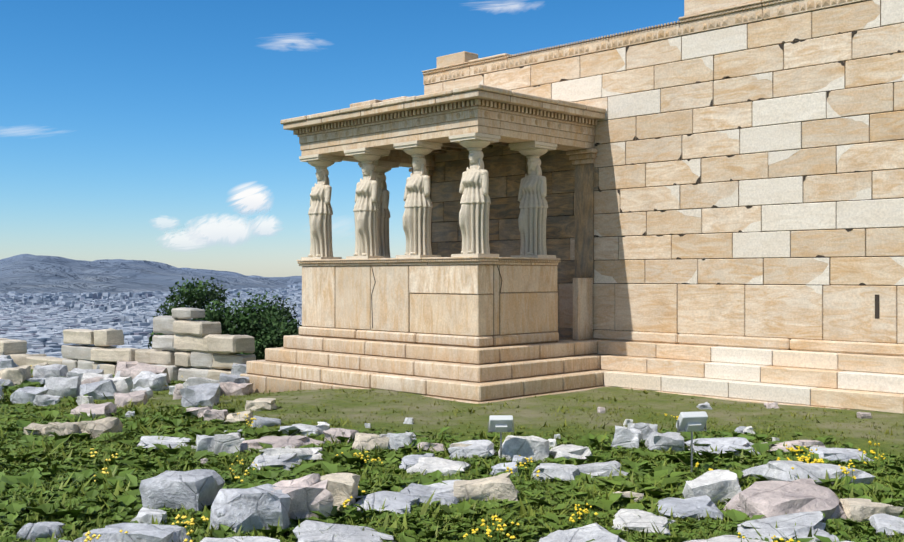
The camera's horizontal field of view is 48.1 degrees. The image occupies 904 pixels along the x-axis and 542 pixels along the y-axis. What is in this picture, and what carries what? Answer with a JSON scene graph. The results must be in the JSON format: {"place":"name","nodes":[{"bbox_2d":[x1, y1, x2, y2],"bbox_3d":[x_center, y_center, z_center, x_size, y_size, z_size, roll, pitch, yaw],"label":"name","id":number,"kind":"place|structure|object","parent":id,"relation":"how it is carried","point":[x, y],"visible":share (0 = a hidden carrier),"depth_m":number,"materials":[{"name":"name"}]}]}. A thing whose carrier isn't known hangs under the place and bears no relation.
{"place":"outdoors","nodes":[
{"label":"outdoors","id":0,"kind":"place"},
{"bbox_2d":[156,218,176,228],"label":"cloud","id":1,"kind":"structure","parent":0,"point":[163,222],"depth_m":8956.80,"materials":[{"name":"white"}]},
{"bbox_2d":[163,223,206,249],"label":"cloud","id":2,"kind":"structure","parent":0,"point":[184,240],"depth_m":8931.99,"materials":[{"name":"white"}]},
{"bbox_2d":[189,215,251,244],"bbox_3d":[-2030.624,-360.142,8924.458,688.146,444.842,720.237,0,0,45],"label":"cloud","id":3,"kind":"structure","parent":0,"point":[228,229],"depth_m":8924.64,"materials":[{"name":"white"}]},
{"bbox_2d":[229,183,270,223],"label":"cloud","id":4,"kind":"structure","parent":0,"point":[253,199],"depth_m":9001.37,"materials":[{"name":"white"}]},
{"bbox_2d":[252,217,277,234],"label":"cloud","id":5,"kind":"structure","parent":0,"point":[266,226],"depth_m":9118.43,"materials":[{"name":"white"}]},
{"bbox_2d":[0,0,683,276],"label":"sky","id":6,"kind":"structure","parent":0,"point":[118,117],"materials":[{"name":"blue"}]},
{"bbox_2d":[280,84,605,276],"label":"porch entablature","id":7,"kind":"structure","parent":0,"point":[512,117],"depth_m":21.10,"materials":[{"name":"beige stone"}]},
{"bbox_2d":[0,254,903,541],"bbox_3d":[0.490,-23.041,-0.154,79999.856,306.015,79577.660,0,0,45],"label":"terrain","id":8,"kind":"structure","parent":0,"point":[32,274],"depth_m":17.16,"materials":[{"name":"green plant"}]},
{"bbox_2d":[0,307,255,381],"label":"ruined stone wall","id":9,"kind":"structure","parent":8,"relation":"on","point":[209,345],"depth_m":27.11,"materials":[{"name":"stone"}]},
{"bbox_2d":[0,284,301,358],"bbox_3d":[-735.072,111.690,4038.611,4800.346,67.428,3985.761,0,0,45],"label":"city buildings","id":10,"kind":"structure","parent":8,"relation":"on","point":[39,323],"depth_m":2763.83,"materials":[{"name":"paint"}]},
{"bbox_2d":[147,276,233,348],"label":"bush","id":11,"kind":"object","parent":8,"relation":"on","point":[197,294],"visible":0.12,"depth_m":40.63,"materials":[{"name":"plant"}]},
{"bbox_2d":[219,301,299,359],"bbox_3d":[-7.754,4.188,38.802,4.198,6.077,3.945,0,0,10],"label":"bush","id":12,"kind":"object","parent":8,"relation":"on","point":[263,334],"visible":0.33,"depth_m":38.36,"materials":[{"name":"plant"}]},
{"bbox_2d":[229,290,298,327],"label":"bush","id":13,"kind":"object","parent":8,"relation":"on","point":[250,302],"depth_m":44.81,"materials":[{"name":"plant"}]},
{"bbox_2d":[231,303,301,334],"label":"bush","id":14,"kind":"object","parent":8,"relation":"on","point":[279,313],"depth_m":40.78,"materials":[{"name":"plant"}]},
{"bbox_2d":[240,257,612,403],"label":"porch podium steps","id":15,"kind":"structure","parent":8,"relation":"on","point":[477,330],"depth_m":20.45,"materials":[{"name":"beige stone"}]},
{"bbox_2d":[299,154,342,259],"bbox_3d":[-3.000,-1.443,23.189,0.728,2.366,0.717,0,0,45],"label":"caryatid","id":16,"kind":"object","parent":15,"relation":"on","point":[320,213],"visible":1,"depth_m":22.99,"materials":[{"name":"stone"}]},
{"bbox_2d":[344,147,389,258],"bbox_3d":[-1.852,-1.447,22.051,0.728,2.366,0.717,0,0,45],"label":"caryatid","id":17,"kind":"object","parent":15,"relation":"on","point":[366,209],"visible":1,"depth_m":21.85,"materials":[{"name":"stone"}]},
{"bbox_2d":[358,160,399,257],"bbox_3d":[-1.760,-1.438,24.439,0.728,2.366,0.717,0,0,45],"label":"caryatid","id":18,"kind":"object","parent":15,"relation":"on","point":[382,168],"visible":0.58,"depth_m":24.23,"materials":[{"name":"stone"}]},
{"bbox_2d":[393,140,441,257],"bbox_3d":[-0.704,-1.452,20.912,0.728,2.366,0.717,0,0,45],"label":"caryatid","id":19,"kind":"object","parent":15,"relation":"on","point":[418,205],"visible":1,"depth_m":20.72,"materials":[{"name":"stone"}]},
{"bbox_2d":[449,132,500,256],"bbox_3d":[0.444,-1.456,19.774,0.728,2.366,0.717,0,0,45],"label":"caryatid","id":20,"kind":"object","parent":15,"relation":"on","point":[475,202],"visible":1,"depth_m":19.58,"materials":[{"name":"stone"}]},
{"bbox_2d":[509,141,556,257],"bbox_3d":[1.683,-1.451,21.023,0.728,2.366,0.717,0,0,45],"label":"caryatid","id":21,"kind":"object","parent":15,"relation":"on","point":[533,206],"visible":1,"depth_m":20.83,"materials":[{"name":"stone"}]},
{"bbox_2d":[0,366,903,541],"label":"weedy grass","id":22,"kind":"structure","parent":8,"relation":"on","point":[78,490],"depth_m":10.45,"materials":[{"name":"green plant"}]},
{"bbox_2d":[0,352,903,541],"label":"rocks","id":23,"kind":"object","parent":8,"relation":"on","point":[783,499],"depth_m":9.17,"materials":[{"name":"grey stone"}]},
{"bbox_2d":[30,365,884,541],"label":"yellow flowers","id":24,"kind":"object","parent":8,"relation":"on","point":[473,532],"visible":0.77,"depth_m":9.74,"materials":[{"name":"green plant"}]},
{"bbox_2d":[488,415,513,458],"bbox_3d":[0.565,1.990,11.676,0.300,0.658,0.174,0,0,-2],"label":"floodlight","id":25,"kind":"object","parent":8,"relation":"on","point":[500,423],"visible":0.96,"depth_m":11.63,"materials":[{"name":"grey metal"}]},
{"bbox_2d":[424,0,903,413],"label":"temple wall","id":26,"kind":"structure","parent":8,"relation":"on","point":[748,212],"depth_m":19.41,"materials":[{"name":"beige stone"}]},
{"bbox_2d":[422,0,866,84],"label":"cornice","id":27,"kind":"structure","parent":26,"relation":"on","point":[699,16],"depth_m":20.77,"materials":[{"name":"beige stone"}]},
{"bbox_2d":[676,411,707,471],"bbox_3d":[2.614,1.925,11.033,0.330,0.790,0.194,0,0,-12],"label":"floodlight","id":28,"kind":"object","parent":8,"relation":"on","point":[691,422],"visible":0.96,"depth_m":10.98,"materials":[{"name":"grey metal"}]},
{"bbox_2d":[495,4,518,8],"bbox_3d":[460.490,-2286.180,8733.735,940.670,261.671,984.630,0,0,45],"label":"cloud","id":29,"kind":"structure","parent":0,"point":[513,6],"depth_m":8734.93,"materials":[{"name":"white"}]}
]}

